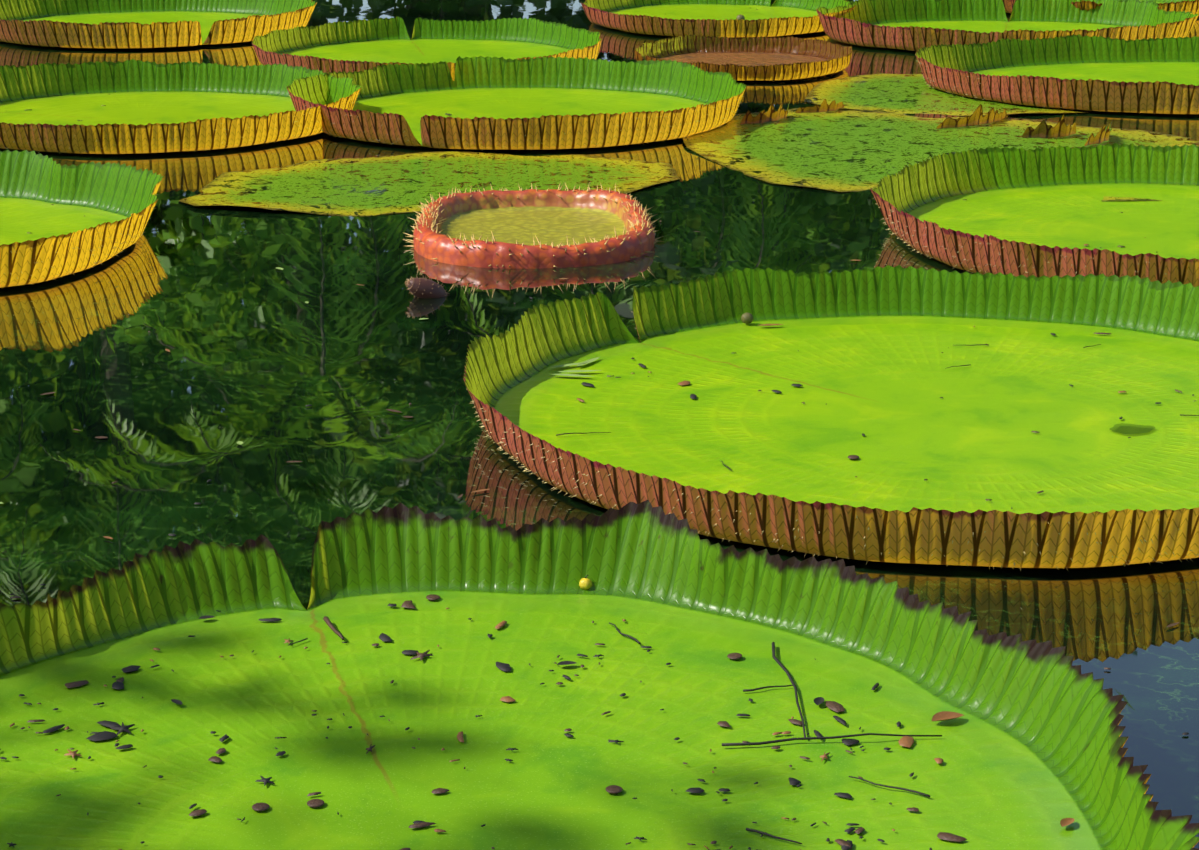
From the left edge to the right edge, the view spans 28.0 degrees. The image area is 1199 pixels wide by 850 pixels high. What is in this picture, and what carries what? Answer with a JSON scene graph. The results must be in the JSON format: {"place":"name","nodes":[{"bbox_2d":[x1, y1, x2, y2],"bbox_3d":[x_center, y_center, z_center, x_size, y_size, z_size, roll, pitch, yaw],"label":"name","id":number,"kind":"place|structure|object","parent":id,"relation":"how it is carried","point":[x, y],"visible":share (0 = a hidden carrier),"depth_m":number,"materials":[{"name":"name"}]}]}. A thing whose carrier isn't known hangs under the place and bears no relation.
{"place":"outdoors","nodes":[
{"label":"outdoors","id":0,"kind":"place"},
{"bbox_2d":[0,0,1198,848],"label":"pond water","id":1,"kind":"structure","parent":0,"point":[339,336],"depth_m":5.79,"materials":[{"name":"liquid"}]},
{"bbox_2d":[0,149,162,287],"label":"lily pad","id":2,"kind":"object","parent":1,"relation":"on","point":[96,214],"visible":1,"depth_m":7.52,"materials":[{"name":"green plant"}]},
{"bbox_2d":[0,0,316,47],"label":"lily pad","id":3,"kind":"object","parent":1,"relation":"on","point":[113,23],"visible":0.96,"depth_m":11.87,"materials":[{"name":"green plant"}]},
{"bbox_2d":[0,59,361,153],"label":"lily pad","id":4,"kind":"object","parent":1,"relation":"on","point":[151,107],"visible":0.85,"depth_m":9.67,"materials":[{"name":"green plant"}]},
{"bbox_2d":[252,17,601,80],"bbox_3d":[-0.788,-1.728,11.008,1.597,0.119,1.676,0,16,-1],"label":"lily pad","id":5,"kind":"object","parent":1,"relation":"on","point":[355,45],"visible":0.69,"depth_m":11.48,"materials":[{"name":"green plant"}]},
{"bbox_2d":[405,275,449,298],"bbox_3d":[-0.395,-0.334,6.594,0.328,0.082,0.082,23,15,-30],"label":"flower bud","id":6,"kind":"object","parent":1,"relation":"in","point":[425,287],"visible":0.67,"depth_m":6.52,"materials":[{"name":"brown plant"}]},
{"bbox_2d":[179,151,679,215],"bbox_3d":[-0.553,-0.830,8.159,1.660,0.021,1.149,0,16,-1],"label":"lily pad","id":7,"kind":"object","parent":1,"relation":"on","point":[382,185],"visible":0.83,"depth_m":8.19,"materials":[{"name":"green plant"}]},
{"bbox_2d":[287,56,745,149],"bbox_3d":[-0.324,-1.282,9.453,1.802,0.146,1.660,0,16,-1],"label":"lily pad","id":8,"kind":"object","parent":1,"relation":"on","point":[493,103],"visible":0.94,"depth_m":9.72,"materials":[{"name":"green plant"}]},
{"bbox_2d":[403,182,663,268],"bbox_3d":[-0.198,-0.619,7.309,0.792,0.124,0.986,0,16,-1],"label":"young lily pad","id":9,"kind":"object","parent":1,"relation":"on","point":[532,228],"visible":0.96,"depth_m":7.31,"materials":[{"name":"brown plant"}]},
{"bbox_2d":[0,191,1188,734],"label":"floating debris","id":10,"kind":"object","parent":1,"relation":"on","point":[386,409],"visible":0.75,"depth_m":5.21,"materials":[{"name":"black"}]},
{"bbox_2d":[0,500,1198,849],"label":"lily pad","id":11,"kind":"object","parent":1,"relation":"on","point":[1028,748],"visible":1,"depth_m":3.76,"materials":[{"name":"green plant"}]},
{"bbox_2d":[0,575,1073,849],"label":"debris","id":12,"kind":"object","parent":11,"relation":"on","point":[832,705],"visible":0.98,"depth_m":3.66,"materials":[{"name":"black plant"}]},
{"bbox_2d":[581,0,855,37],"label":"lily pad","id":13,"kind":"object","parent":1,"relation":"on","point":[710,18],"visible":0.94,"depth_m":12.37,"materials":[{"name":"green plant"}]},
{"bbox_2d":[736,9,757,19],"bbox_3d":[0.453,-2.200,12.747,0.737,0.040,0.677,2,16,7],"label":"debris","id":14,"kind":"object","parent":13,"relation":"on","point":[739,17],"visible":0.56,"depth_m":12.39,"materials":[{"name":"black"}]},
{"bbox_2d":[635,35,851,80],"bbox_3d":[0.651,-1.664,10.850,0.985,0.084,1.010,0,16,-1],"label":"lily pad","id":15,"kind":"object","parent":1,"relation":"on","point":[765,58],"visible":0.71,"depth_m":11.11,"materials":[{"name":"brown plant"}]},
{"bbox_2d":[463,265,1198,571],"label":"lily pad","id":16,"kind":"object","parent":1,"relation":"on","point":[870,361],"visible":1,"depth_m":5.41,"materials":[{"name":"green plant"}]},
{"bbox_2d":[549,313,1198,508],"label":"debris","id":17,"kind":"object","parent":16,"relation":"on","point":[746,318],"visible":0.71,"depth_m":5.69,"materials":[{"name":"black plant"}]},
{"bbox_2d":[1109,423,1154,433],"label":"puddle","id":18,"kind":"object","parent":16,"relation":"on","point":[1124,428],"visible":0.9,"depth_m":5.26,"materials":[{"name":"green liquid"}]},
{"bbox_2d":[683,108,1198,201],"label":"lily pad","id":19,"kind":"object","parent":1,"relation":"on","point":[838,150],"visible":0.58,"depth_m":8.91,"materials":[{"name":"green plant"}]},
{"bbox_2d":[740,102,789,124],"bbox_3d":[0.670,-1.227,9.372,0.071,0.081,0.303,14,21,39],"label":"curled leaf edge","id":20,"kind":"object","parent":19,"relation":"on","point":[771,114],"visible":0.98,"depth_m":9.34,"materials":[{"name":"yellow plant"}]},
{"bbox_2d":[795,99,843,112],"bbox_3d":[0.902,-1.285,9.615,0.255,0.056,0.058,-11,20,-33],"label":"curled leaf edge","id":21,"kind":"object","parent":19,"relation":"on","point":[826,107],"visible":1,"depth_m":9.59,"materials":[{"name":"yellow plant"}]},
{"bbox_2d":[936,104,1007,128],"bbox_3d":[1.472,-1.206,9.290,0.416,0.087,0.070,-14,21,-39],"label":"curled leaf edge","id":22,"kind":"object","parent":19,"relation":"part of","point":[977,117],"visible":1,"depth_m":9.26,"materials":[{"name":"yellow plant"}]},
{"bbox_2d":[1022,114,1075,137],"bbox_3d":[1.706,-1.125,9.005,0.234,0.092,0.067,-6,17,-21],"label":"curled leaf edge","id":23,"kind":"object","parent":19,"relation":"on","point":[1060,128],"visible":1,"depth_m":8.99,"materials":[{"name":"yellow plant"}]},
{"bbox_2d":[1084,120,1112,145],"bbox_3d":[1.873,-1.096,8.934,0.066,0.076,0.304,7,18,23],"label":"curled leaf edge","id":24,"kind":"object","parent":19,"relation":"on","point":[1102,135],"visible":1,"depth_m":8.87,"materials":[{"name":"yellow plant"}]},
{"bbox_2d":[804,73,1107,115],"bbox_3d":[1.461,-1.398,10.116,1.249,0.018,1.255,0,16,-1],"label":"lily pad","id":25,"kind":"object","parent":1,"relation":"on","point":[901,93],"visible":0.6,"depth_m":9.96,"materials":[{"name":"green plant"}]},
{"bbox_2d":[816,0,1198,50],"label":"lily pad","id":26,"kind":"object","parent":1,"relation":"on","point":[912,25],"visible":0.71,"depth_m":12.27,"materials":[{"name":"green plant"}]},
{"bbox_2d":[870,143,1198,286],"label":"lily pad","id":27,"kind":"object","parent":1,"relation":"on","point":[1043,211],"visible":0.88,"depth_m":7.60,"materials":[{"name":"green plant"}]},
{"bbox_2d":[915,34,1198,114],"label":"lily pad","id":28,"kind":"object","parent":1,"relation":"on","point":[1109,74],"visible":1,"depth_m":10.57,"materials":[{"name":"green plant"}]},
{"bbox_2d":[1002,0,1198,14],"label":"lily pad","id":29,"kind":"object","parent":1,"relation":"on","point":[1180,5],"visible":0.25,"depth_m":12.51,"materials":[{"name":"green plant"}]}
]}

